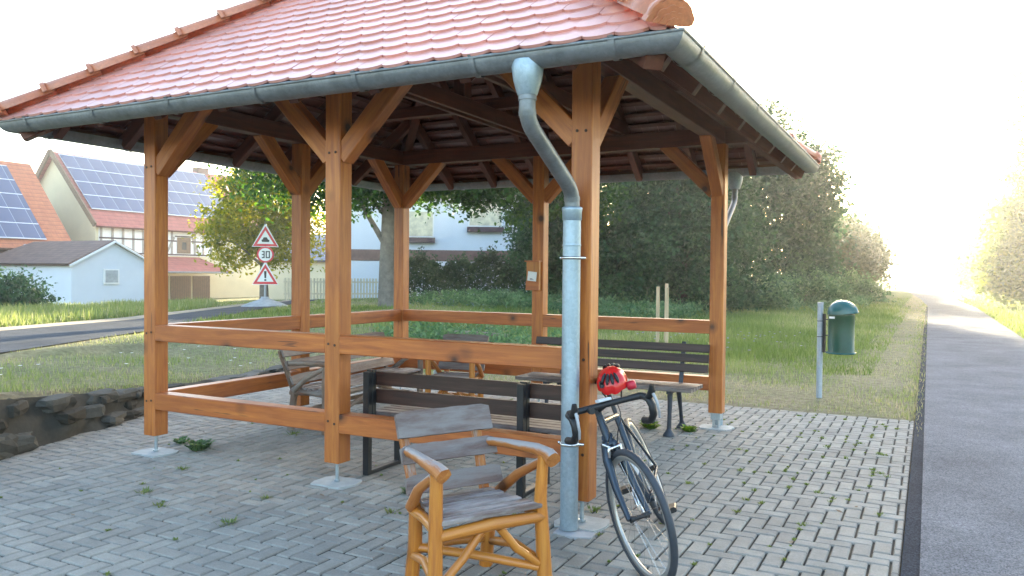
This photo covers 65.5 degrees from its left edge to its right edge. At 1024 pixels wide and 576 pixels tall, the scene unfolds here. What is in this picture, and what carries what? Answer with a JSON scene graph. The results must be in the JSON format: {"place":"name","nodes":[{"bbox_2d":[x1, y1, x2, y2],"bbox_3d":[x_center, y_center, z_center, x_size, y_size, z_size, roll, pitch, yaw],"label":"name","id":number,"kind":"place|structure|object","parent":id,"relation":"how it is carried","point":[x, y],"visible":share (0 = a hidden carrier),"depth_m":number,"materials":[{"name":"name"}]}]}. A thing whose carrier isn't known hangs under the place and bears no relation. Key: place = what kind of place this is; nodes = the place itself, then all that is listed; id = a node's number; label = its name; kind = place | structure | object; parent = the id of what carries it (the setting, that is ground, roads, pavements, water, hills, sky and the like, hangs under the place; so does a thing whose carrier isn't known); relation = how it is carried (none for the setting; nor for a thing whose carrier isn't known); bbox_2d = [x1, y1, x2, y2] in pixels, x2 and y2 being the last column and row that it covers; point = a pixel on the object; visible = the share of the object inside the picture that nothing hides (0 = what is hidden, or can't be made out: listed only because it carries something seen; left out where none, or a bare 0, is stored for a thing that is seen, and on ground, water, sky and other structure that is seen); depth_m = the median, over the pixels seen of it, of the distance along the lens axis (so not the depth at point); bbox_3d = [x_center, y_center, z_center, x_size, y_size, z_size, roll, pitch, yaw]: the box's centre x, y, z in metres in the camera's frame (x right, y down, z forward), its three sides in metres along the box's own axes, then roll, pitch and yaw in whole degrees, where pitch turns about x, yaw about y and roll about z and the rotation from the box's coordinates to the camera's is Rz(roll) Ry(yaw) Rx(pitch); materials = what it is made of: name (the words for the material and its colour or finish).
{"place":"outdoors","nodes":[
{"label":"outdoors","id":0,"kind":"place"},
{"bbox_2d":[0,296,216,326],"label":"roadside grass","id":1,"kind":"structure","parent":0,"point":[22,315],"depth_m":21.24,"materials":[{"name":"green plant"}]},
{"bbox_2d":[0,300,290,330],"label":"sand shoulder","id":2,"kind":"object","parent":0,"point":[75,322],"visible":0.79,"depth_m":18.69},
{"bbox_2d":[0,300,313,352],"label":"road","id":3,"kind":"structure","parent":0,"point":[18,339],"depth_m":15.32,"materials":[{"name":"grey asphalt"}]},
{"bbox_2d":[0,381,914,575],"bbox_3d":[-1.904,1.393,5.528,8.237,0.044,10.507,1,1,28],"label":"paving","id":4,"kind":"structure","parent":0,"point":[104,470],"depth_m":5.19,"materials":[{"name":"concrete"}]},
{"bbox_2d":[173,436,189,443],"bbox_3d":[-2.858,1.317,6.885,0.146,0.054,0.172,1,1,5],"label":"weed plant","id":5,"kind":"object","parent":4,"relation":"on","point":[181,440],"visible":0.99,"depth_m":6.87,"materials":[{"name":"green plant"}]},
{"bbox_2d":[182,438,215,451],"bbox_3d":[-2.605,1.306,6.621,0.275,0.090,0.290,1,1,28],"label":"weed plant","id":6,"kind":"object","parent":4,"relation":"on","point":[199,445],"visible":1,"depth_m":6.59,"materials":[{"name":"green plant"}]},
{"bbox_2d":[278,332,422,434],"bbox_3d":[-1.590,0.922,8.243,0.644,0.821,1.913,1,1,22],"label":"rustic bench","id":7,"kind":"object","parent":4,"relation":"on","point":[300,380],"visible":0.4,"depth_m":7.69,"materials":[{"name":"wood"}]},
{"bbox_2d":[0,0,821,539],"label":"pavilion","id":8,"kind":"structure","parent":4,"relation":"on","point":[406,104],"depth_m":5.82,"materials":[{"name":"wood"}]},
{"bbox_2d":[525,261,541,289],"bbox_3d":[0.229,-0.135,8.568,0.170,0.319,0.085,1,1,28],"label":"notice box","id":9,"kind":"object","parent":8,"relation":"attached to","point":[533,280],"visible":1,"depth_m":8.54,"materials":[{"name":"brown wood"}]},
{"bbox_2d":[0,398,898,575],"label":"joint moss","id":10,"kind":"object","parent":4,"relation":"on","point":[146,490],"visible":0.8,"depth_m":5.51,"materials":[{"name":"green plant"}]},
{"bbox_2d":[425,334,488,396],"bbox_3d":[-0.589,0.925,8.572,0.597,0.821,0.622,1,1,17],"label":"rustic armchair","id":11,"kind":"object","parent":4,"relation":"on","point":[472,368],"visible":0.27,"depth_m":8.66,"materials":[{"name":"wood"}]},
{"bbox_2d":[71,427,857,568],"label":"fallen leaves","id":12,"kind":"object","parent":4,"relation":"on","point":[563,568],"visible":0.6,"depth_m":5.03,"materials":[{"name":"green plant"}]},
{"bbox_2d":[394,404,559,575],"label":"rustic armchair","id":13,"kind":"object","parent":4,"relation":"on","point":[435,512],"visible":1,"depth_m":3.80,"materials":[{"name":"brown wood"}]},
{"bbox_2d":[363,369,599,498],"bbox_3d":[-0.243,1.003,5.689,1.720,0.770,0.450,1,1,26],"label":"slatted bench","id":14,"kind":"object","parent":4,"relation":"on","point":[522,412],"visible":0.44,"depth_m":5.61,"materials":[{"name":"wood"}]},
{"bbox_2d":[515,336,709,436],"bbox_3d":[0.975,0.936,7.876,1.840,0.843,0.553,1,1,28],"label":"park bench","id":15,"kind":"object","parent":4,"relation":"on","point":[681,368],"visible":0.61,"depth_m":7.80,"materials":[{"name":"wood"}]},
{"bbox_2d":[564,379,677,575],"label":"road bicycle","id":16,"kind":"object","parent":4,"relation":"on","point":[633,466],"visible":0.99,"depth_m":3.99,"materials":[{"name":"black metal"}]},
{"bbox_2d":[597,363,636,397],"bbox_3d":[0.609,0.560,4.634,0.226,0.212,0.242,-7,20,12],"label":"cycling helmet","id":17,"kind":"object","parent":16,"relation":"hanging from","point":[613,378],"visible":0.96,"depth_m":4.56,"materials":[{"name":"red plastic"}]},
{"bbox_2d":[638,420,659,429],"bbox_3d":[1.326,1.327,7.721,0.241,0.078,0.231,0,1,-26],"label":"weed plant","id":18,"kind":"object","parent":4,"relation":"on","point":[654,425],"visible":0.84,"depth_m":7.67,"materials":[{"name":"green plant"}]},
{"bbox_2d":[680,424,697,431],"bbox_3d":[1.684,1.341,7.595,0.176,0.060,0.161,1,1,16],"label":"weed plant","id":19,"kind":"object","parent":4,"relation":"on","point":[686,428],"visible":1,"depth_m":7.56,"materials":[{"name":"green plant"}]},
{"bbox_2d":[0,277,1023,573],"bbox_3d":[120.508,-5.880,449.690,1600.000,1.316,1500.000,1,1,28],"label":"ground","id":20,"kind":"structure","parent":0,"point":[944,287],"depth_m":11.74,"materials":[{"name":"green plant"}]},
{"bbox_2d":[0,265,64,307],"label":"shrub","id":21,"kind":"object","parent":20,"relation":"on","point":[15,285],"visible":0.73,"depth_m":28.66,"materials":[{"name":"green plant"}]},
{"bbox_2d":[0,160,70,252],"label":"barn","id":22,"kind":"structure","parent":20,"relation":"on","point":[28,213],"depth_m":49.54,"materials":[{"name":"orange tile"}]},
{"bbox_2d":[0,240,143,304],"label":"shed","id":23,"kind":"structure","parent":20,"relation":"on","point":[98,271],"depth_m":43.42,"materials":[{"name":"white paint"}]},
{"bbox_2d":[103,269,119,283],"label":"window","id":24,"kind":"structure","parent":23,"relation":"in","point":[110,276],"depth_m":43.62,"materials":[{"name":"white paint"}]},
{"bbox_2d":[0,365,315,460],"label":"stone wall","id":25,"kind":"structure","parent":20,"relation":"on","point":[27,424],"depth_m":7.05,"materials":[{"name":"grey stone"}]},
{"bbox_2d":[35,149,286,299],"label":"house","id":26,"kind":"structure","parent":20,"relation":"on","point":[92,198],"depth_m":57.55,"materials":[{"name":"beige paint"}]},
{"bbox_2d":[170,276,190,299],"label":"garage door","id":27,"kind":"structure","parent":26,"relation":"in","point":[180,286],"depth_m":59.15,"materials":[{"name":"brown wood"}]},
{"bbox_2d":[177,237,190,253],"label":"window","id":28,"kind":"structure","parent":26,"relation":"in","point":[183,245],"depth_m":59.36,"materials":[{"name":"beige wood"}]},
{"bbox_2d":[193,276,209,298],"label":"garage door","id":29,"kind":"structure","parent":26,"relation":"in","point":[201,284],"depth_m":60.86,"materials":[{"name":"brown wood"}]},
{"bbox_2d":[183,168,324,298],"bbox_3d":[-10.942,-3.082,34.724,6.981,7.600,4.844,0,1,-3],"label":"yellow tree","id":30,"kind":"object","parent":20,"relation":"on","point":[232,221],"visible":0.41,"depth_m":34.03,"materials":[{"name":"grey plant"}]},
{"bbox_2d":[241,224,286,306],"bbox_3d":[-9.020,-0.781,29.122,1.800,3.120,1.800,0,1,-17],"label":"road sign","id":31,"kind":"object","parent":20,"relation":"on","point":[265,241],"visible":0.91,"depth_m":29.04,"materials":[{"name":"white metal"}]},
{"bbox_2d":[258,234,324,299],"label":"house","id":32,"kind":"structure","parent":20,"relation":"on","point":[276,292],"depth_m":56.73,"materials":[{"name":"beige paint"}]},
{"bbox_2d":[283,278,377,298],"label":"picket fence","id":33,"kind":"object","parent":20,"relation":"on","point":[352,282],"visible":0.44,"depth_m":44.51,"materials":[{"name":"white wood"}]},
{"bbox_2d":[0,290,800,374],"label":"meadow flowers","id":34,"kind":"object","parent":20,"relation":"on","point":[432,305],"visible":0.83,"depth_m":15.78,"materials":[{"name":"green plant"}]},
{"bbox_2d":[207,164,638,306],"bbox_3d":[-3.680,-4.468,27.484,14.828,10.391,11.636,1,1,28],"label":"maple tree","id":35,"kind":"object","parent":20,"relation":"on","point":[468,198],"visible":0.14,"depth_m":27.32,"materials":[{"name":"green plant"}]},
{"bbox_2d":[351,194,526,297],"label":"house","id":36,"kind":"structure","parent":20,"relation":"on","point":[443,236],"depth_m":47.58,"materials":[{"name":"white paint"}]},
{"bbox_2d":[409,210,434,242],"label":"window","id":37,"kind":"structure","parent":36,"relation":"in","point":[418,229],"depth_m":47.48,"materials":[{"name":"glass"}]},
{"bbox_2d":[467,200,503,231],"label":"window","id":38,"kind":"structure","parent":36,"relation":"in","point":[487,225],"depth_m":47.68,"materials":[{"name":"glass"}]},
{"bbox_2d":[372,321,561,345],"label":"meadow herbs","id":39,"kind":"object","parent":20,"relation":"on","point":[451,329],"visible":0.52,"depth_m":16.20,"materials":[{"name":"green plant"}]},
{"bbox_2d":[448,331,507,338],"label":"herbs","id":40,"kind":"object","parent":20,"relation":"on","point":[492,334],"visible":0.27,"depth_m":16.63,"materials":[{"name":"green plant"}]},
{"bbox_2d":[409,245,628,298],"bbox_3d":[-0.062,-0.715,37.588,11.497,2.670,2.894,1,1,0],"label":"hedge","id":41,"kind":"object","parent":20,"relation":"on","point":[481,267],"visible":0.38,"depth_m":36.61,"materials":[{"name":"green plant"}]},
{"bbox_2d":[183,294,910,374],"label":"meadow grass","id":42,"kind":"structure","parent":20,"relation":"on","point":[672,335],"depth_m":19.42,"materials":[{"name":"green plant"}]},
{"bbox_2d":[494,191,607,293],"bbox_3d":[2.421,-2.149,36.950,6.863,7.577,6.722,1,1,28],"label":"broadleaf tree","id":43,"kind":"object","parent":20,"relation":"on","point":[513,229],"visible":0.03,"depth_m":36.10,"materials":[{"name":"green plant"}]},
{"bbox_2d":[409,287,709,318],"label":"meadow herbs","id":44,"kind":"object","parent":20,"relation":"on","point":[498,298],"visible":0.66,"depth_m":28.12,"materials":[{"name":"green plant"}]},
{"bbox_2d":[496,180,697,303],"bbox_3d":[3.426,-3.563,32.871,9.350,9.708,7.132,1,1,28],"label":"broadleaf tree","id":45,"kind":"object","parent":20,"relation":"on","point":[612,281],"visible":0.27,"depth_m":31.34,"materials":[{"name":"green plant"}]},
{"bbox_2d":[656,287,659,341],"bbox_3d":[3.063,0.640,16.734,0.066,1.340,0.065,1,1,28],"label":"wooden stake","id":46,"kind":"object","parent":20,"relation":"on","point":[657,306],"visible":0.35,"depth_m":16.71,"materials":[{"name":"beige wood"}]},
{"bbox_2d":[664,284,668,340],"bbox_3d":[3.292,0.607,17.009,0.074,1.400,0.065,1,1,28],"label":"wooden stake","id":47,"kind":"object","parent":20,"relation":"on","point":[666,285],"visible":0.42,"depth_m":17.00,"materials":[{"name":"beige wood"}]},
{"bbox_2d":[665,288,668,342],"bbox_3d":[3.238,0.653,16.665,0.072,1.320,0.065,1,1,28],"label":"wooden stake","id":48,"kind":"object","parent":20,"relation":"on","point":[666,307],"visible":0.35,"depth_m":16.64,"materials":[{"name":"beige wood"}]},
{"bbox_2d":[610,181,761,290],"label":"broadleaf tree","id":49,"kind":"object","parent":20,"relation":"on","point":[709,218],"visible":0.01,"depth_m":48.46,"materials":[{"name":"green plant"}]},
{"bbox_2d":[599,176,793,312],"bbox_3d":[7.254,-3.245,33.322,8.728,10.057,7.528,1,1,28],"label":"broadleaf tree","id":50,"kind":"object","parent":20,"relation":"on","point":[690,278],"visible":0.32,"depth_m":31.74,"materials":[{"name":"green plant"}]},
{"bbox_2d":[688,260,803,310],"bbox_3d":[9.988,0.253,34.871,5.252,3.006,3.937,1,1,28],"label":"shrub","id":51,"kind":"object","parent":20,"relation":"on","point":[783,298],"visible":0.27,"depth_m":33.75,"materials":[{"name":"green plant"}]},
{"bbox_2d":[665,85,871,292],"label":"broadleaf tree","id":52,"kind":"object","parent":20,"relation":"on","point":[806,205],"visible":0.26,"depth_m":46.86,"materials":[{"name":"green plant"}]},
{"bbox_2d":[688,289,876,311],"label":"meadow herbs","id":53,"kind":"object","parent":20,"relation":"on","point":[869,300],"visible":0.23,"depth_m":35.91,"materials":[{"name":"green plant"}]},
{"bbox_2d":[769,258,862,304],"bbox_3d":[14.232,0.077,39.103,5.565,3.123,4.126,1,1,28],"label":"shrub","id":54,"kind":"object","parent":20,"relation":"on","point":[825,287],"visible":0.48,"depth_m":38.35,"materials":[{"name":"green plant"}]},
{"bbox_2d":[816,300,858,397],"bbox_3d":[3.885,0.774,9.514,0.458,1.260,0.343,1,1,18],"label":"litter bin","id":55,"kind":"object","parent":20,"relation":"on","point":[841,326],"visible":0.98,"depth_m":9.41,"materials":[{"name":"green metal"}]},
{"bbox_2d":[812,266,896,301],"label":"shrub","id":56,"kind":"object","parent":20,"relation":"on","point":[863,286],"visible":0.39,"depth_m":46.47,"materials":[{"name":"green plant"}]},
{"bbox_2d":[807,202,906,292],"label":"broadleaf tree","id":57,"kind":"object","parent":20,"relation":"on","point":[874,259],"visible":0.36,"depth_m":59.59,"materials":[{"name":"green plant"}]},
{"bbox_2d":[842,208,908,283],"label":"broadleaf tree","id":58,"kind":"object","parent":20,"relation":"on","point":[879,239],"visible":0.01,"depth_m":85.60,"materials":[{"name":"green plant"}]},
{"bbox_2d":[933,221,988,290],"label":"verge tree","id":59,"kind":"object","parent":20,"relation":"on","point":[956,249],"visible":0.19,"depth_m":79.96,"materials":[{"name":"green plant"}]},
{"bbox_2d":[947,183,1014,295],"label":"verge tree","id":60,"kind":"object","parent":20,"relation":"on","point":[967,280],"visible":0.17,"depth_m":61.98,"materials":[{"name":"green plant"}]},
{"bbox_2d":[958,60,1023,306],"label":"verge tree","id":61,"kind":"object","parent":20,"relation":"on","point":[1003,276],"visible":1,"depth_m":39.55,"materials":[{"name":"green plant"}]},
{"bbox_2d":[0,0,1023,277],"label":"sky","id":62,"kind":"structure","parent":0,"point":[923,85],"materials":[{"name":"white"}]},
{"bbox_2d":[899,286,1023,575],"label":"path","id":63,"kind":"structure","parent":0,"point":[972,518],"depth_m":7.03,"materials":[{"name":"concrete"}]},
{"bbox_2d":[900,307,927,575],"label":"path edge","id":64,"kind":"object","parent":63,"relation":"on","point":[910,564],"visible":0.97,"depth_m":5.47,"materials":[{"name":"concrete"}]},
{"bbox_2d":[954,290,1023,334],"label":"verge grass","id":65,"kind":"structure","parent":0,"point":[993,309],"depth_m":35.01,"materials":[{"name":"yellow plant"}]}
]}

